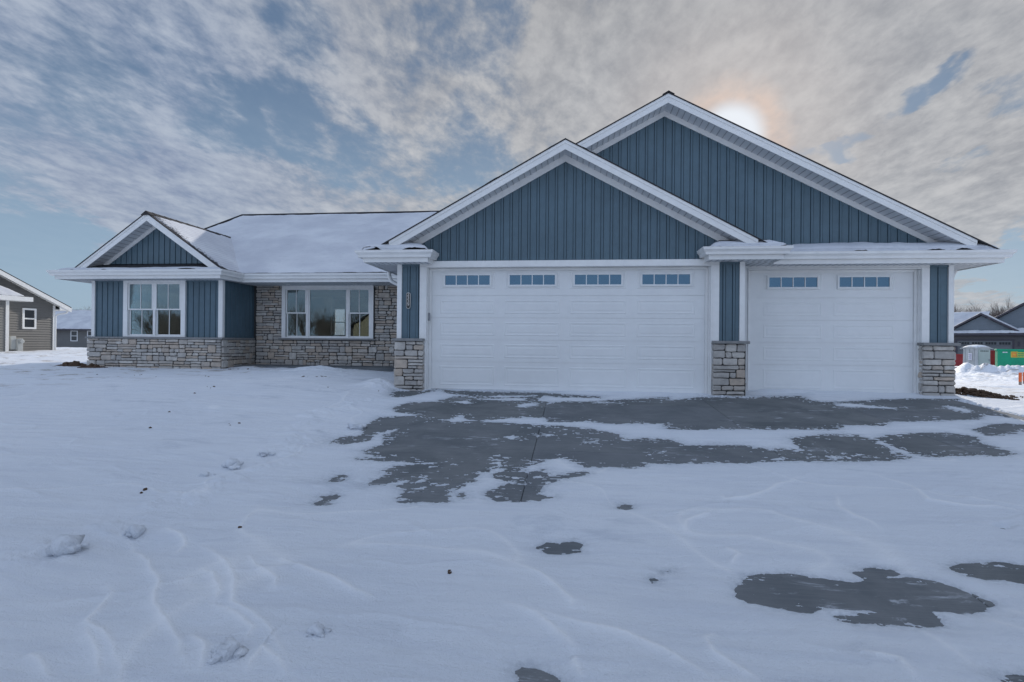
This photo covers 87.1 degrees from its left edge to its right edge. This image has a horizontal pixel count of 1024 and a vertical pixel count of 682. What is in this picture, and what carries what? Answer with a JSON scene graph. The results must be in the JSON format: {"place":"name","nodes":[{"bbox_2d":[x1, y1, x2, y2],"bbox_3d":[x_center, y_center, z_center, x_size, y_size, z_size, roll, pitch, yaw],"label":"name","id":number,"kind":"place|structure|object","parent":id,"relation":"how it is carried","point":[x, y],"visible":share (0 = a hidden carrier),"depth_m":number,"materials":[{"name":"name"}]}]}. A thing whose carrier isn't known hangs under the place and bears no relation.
{"place":"outdoors","nodes":[
{"label":"outdoors","id":0,"kind":"place"},
{"bbox_2d":[0,347,1023,681],"bbox_3d":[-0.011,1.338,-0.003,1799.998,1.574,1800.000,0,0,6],"label":"snow ground","id":1,"kind":"structure","parent":0,"point":[192,575],"depth_m":3.36,"materials":[{"name":"white snow"}]},
{"bbox_2d":[0,269,71,351],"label":"grey house","id":2,"kind":"structure","parent":1,"relation":"on","point":[28,317],"depth_m":27.51,"materials":[{"name":"beige"}]},
{"bbox_2d":[22,308,36,328],"bbox_3d":[-24.846,-1.149,27.733,0.070,1.060,0.670,0,0,10],"label":"window","id":3,"kind":"structure","parent":2,"relation":"in","point":[29,315],"depth_m":27.74,"materials":[{"name":"clear glass"}]},
{"bbox_2d":[45,534,89,556],"bbox_3d":[-2.617,1.200,3.156,0.200,0.138,0.168,0,0,6],"label":"snow clump","id":4,"kind":"object","parent":1,"relation":"on","point":[61,544],"visible":0.99,"depth_m":3.11,"materials":[{"name":"white snow"}]},
{"bbox_2d":[56,361,86,366],"bbox_3d":[-10.578,0.580,12.984,0.905,0.225,0.654,0,0,6],"label":"soil pile","id":5,"kind":"object","parent":1,"relation":"on","point":[74,363],"visible":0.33,"depth_m":12.89,"materials":[{"name":"brown soil"}]},
{"bbox_2d":[55,310,94,347],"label":"grey house","id":6,"kind":"structure","parent":1,"relation":"on","point":[73,328],"depth_m":64.99,"materials":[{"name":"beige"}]},
{"bbox_2d":[70,331,77,340],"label":"window","id":7,"kind":"structure","parent":6,"relation":"in","point":[74,334],"depth_m":64.98,"materials":[{"name":"clear glass"}]},
{"bbox_2d":[77,363,107,367],"bbox_3d":[-9.694,0.600,12.461,0.925,0.190,0.390,0,0,6],"label":"soil pile","id":8,"kind":"object","parent":1,"relation":"on","point":[91,365],"visible":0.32,"depth_m":12.40,"materials":[{"name":"brown soil"}]},
{"bbox_2d":[122,524,145,538],"bbox_3d":[-2.428,1.222,3.458,0.129,0.100,0.113,0,0,6],"label":"snow clump","id":9,"kind":"object","parent":1,"relation":"on","point":[134,531],"visible":0.98,"depth_m":3.42,"materials":[{"name":"white snow"}]},
{"bbox_2d":[197,471,215,476],"bbox_3d":[-2.637,1.149,4.640,0.143,0.050,0.091,0,0,6],"label":"snow clump","id":10,"kind":"object","parent":1,"relation":"on","point":[203,474],"visible":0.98,"depth_m":4.62,"materials":[{"name":"white snow"}]},
{"bbox_2d":[207,637,248,664],"bbox_3d":[-1.188,1.300,2.269,0.157,0.082,0.140,1,0,-22],"label":"snow clump","id":11,"kind":"object","parent":1,"relation":"on","point":[229,648],"visible":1,"depth_m":2.23,"materials":[{"name":"white snow"}]},
{"bbox_2d":[221,457,243,469],"bbox_3d":[-2.502,1.113,4.866,0.283,0.128,0.180,0,0,37],"label":"snow clump","id":12,"kind":"object","parent":1,"relation":"on","point":[232,463],"visible":0.98,"depth_m":4.81,"materials":[{"name":"white snow"}]},
{"bbox_2d":[257,450,275,456],"bbox_3d":[-2.400,1.097,5.242,0.176,0.072,0.130,0,0,6],"label":"snow clump","id":13,"kind":"object","parent":1,"relation":"on","point":[264,453],"visible":0.99,"depth_m":5.23,"materials":[{"name":"white snow"}]},
{"bbox_2d":[96,374,451,573],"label":"soil crumbs","id":14,"kind":"object","parent":1,"relation":"on","point":[449,571],"visible":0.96,"depth_m":4.20,"materials":[{"name":"brown soil"}]},
{"bbox_2d":[303,622,331,637],"bbox_3d":[-0.867,1.290,2.403,0.115,0.056,0.080,0,0,6],"label":"snow clump","id":15,"kind":"object","parent":1,"relation":"on","point":[317,629],"visible":1,"depth_m":2.38,"materials":[{"name":"white snow"}]},
{"bbox_2d":[347,421,366,428],"bbox_3d":[-1.899,1.040,6.614,0.237,0.124,0.224,1,0,-7],"label":"snow clump","id":16,"kind":"object","parent":1,"relation":"on","point":[354,425],"visible":0.99,"depth_m":6.54,"materials":[{"name":"white snow"}]},
{"bbox_2d":[46,90,1017,396],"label":"ranch house","id":17,"kind":"structure","parent":1,"relation":"on","point":[670,242],"depth_m":9.51,"materials":[{"name":"blue"}]},
{"bbox_2d":[123,280,186,336],"bbox_3d":[-8.402,-0.787,12.692,1.580,1.380,0.098,0,0,6],"label":"window","id":18,"kind":"structure","parent":17,"relation":"in","point":[130,288],"depth_m":12.70,"materials":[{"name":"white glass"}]},
{"bbox_2d":[281,285,373,338],"bbox_3d":[-4.627,-0.740,13.533,2.400,1.345,0.098,0,0,6],"label":"window","id":19,"kind":"structure","parent":17,"relation":"in","point":[285,313],"depth_m":13.50,"materials":[{"name":"white glass"}]},
{"bbox_2d":[334,308,344,335],"bbox_3d":[-6.841,-0.747,21.453,0.480,1.100,0.040,0,0,6],"label":"window","id":20,"kind":"structure","parent":17,"relation":"in","point":[335,322],"depth_m":21.46,"materials":[{"name":"glass"}]},
{"bbox_2d":[431,269,704,392],"bbox_3d":[0.925,-0.207,9.498,4.870,2.170,0.067,0,0,6],"label":"garage door","id":21,"kind":"structure","parent":17,"relation":"in","point":[546,330],"depth_m":9.48,"materials":[{"name":"white metal"}]},
{"bbox_2d":[750,272,913,392],"bbox_3d":[5.603,-0.166,9.505,2.810,2.170,0.067,0,0,6],"label":"garage door","id":22,"kind":"structure","parent":17,"relation":"in","point":[809,331],"depth_m":9.49,"materials":[{"name":"white metal"}]},
{"bbox_2d":[954,354,962,365],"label":"dumpster","id":23,"kind":"object","parent":1,"relation":"on","point":[959,360],"visible":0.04,"depth_m":48.20,"materials":[{"name":"red metal"}]},
{"bbox_2d":[960,345,992,365],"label":"portable toilet","id":24,"kind":"object","parent":1,"relation":"on","point":[974,355],"visible":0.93,"depth_m":41.42,"materials":[{"name":"grey plastic"}]},
{"bbox_2d":[978,350,989,364],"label":"door","id":25,"kind":"structure","parent":24,"relation":"in","point":[983,355],"depth_m":41.33,"materials":[{"name":"grey plastic"}]},
{"bbox_2d":[966,302,990,313],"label":"bare tree","id":26,"kind":"object","parent":1,"relation":"on","point":[971,310],"visible":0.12,"depth_m":168.56,"materials":[{"name":"brown plant"}]},
{"bbox_2d":[955,387,1019,399],"bbox_3d":[7.828,0.871,9.150,0.435,0.176,1.244,1,0,-24],"label":"soil pile","id":27,"kind":"object","parent":1,"relation":"on","point":[965,391],"visible":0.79,"depth_m":8.98,"materials":[{"name":"brown soil"}]},
{"bbox_2d":[954,302,1023,353],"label":"slate house","id":28,"kind":"structure","parent":1,"relation":"on","point":[1004,330],"depth_m":59.91,"materials":[{"name":"grey"}]},
{"bbox_2d":[957,341,1011,353],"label":"garage door","id":29,"kind":"structure","parent":28,"relation":"in","point":[992,344],"depth_m":59.90,"materials":[{"name":"grey metal"}]},
{"bbox_2d":[990,350,994,364],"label":"dumpster","id":30,"kind":"object","parent":1,"relation":"on","point":[992,357],"depth_m":49.63,"materials":[{"name":"red metal"}]},
{"bbox_2d":[990,296,1014,316],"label":"bare tree","id":31,"kind":"object","parent":1,"relation":"on","point":[997,310],"visible":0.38,"depth_m":155.27,"materials":[{"name":"brown plant"}]},
{"bbox_2d":[994,349,1023,366],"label":"dumpster","id":32,"kind":"object","parent":1,"relation":"on","point":[1005,357],"visible":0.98,"depth_m":45.53,"materials":[{"name":"green metal"}]},
{"bbox_2d":[1019,373,1021,384],"bbox_3d":[19.800,1.628,20.997,0.110,0.800,0.050,1,0,-11],"label":"marker stake","id":33,"kind":"object","parent":1,"relation":"on","point":[1020,378],"visible":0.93,"depth_m":20.98,"materials":[{"name":"orange plastic"}]},
{"bbox_2d":[0,0,1023,334],"label":"sky","id":34,"kind":"structure","parent":0,"point":[200,113],"materials":[{"name":"blue"}]},
{"bbox_2d":[314,389,1023,681],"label":"driveway","id":35,"kind":"structure","parent":0,"point":[469,449],"depth_m":5.70,"materials":[{"name":"concrete"}]}
]}

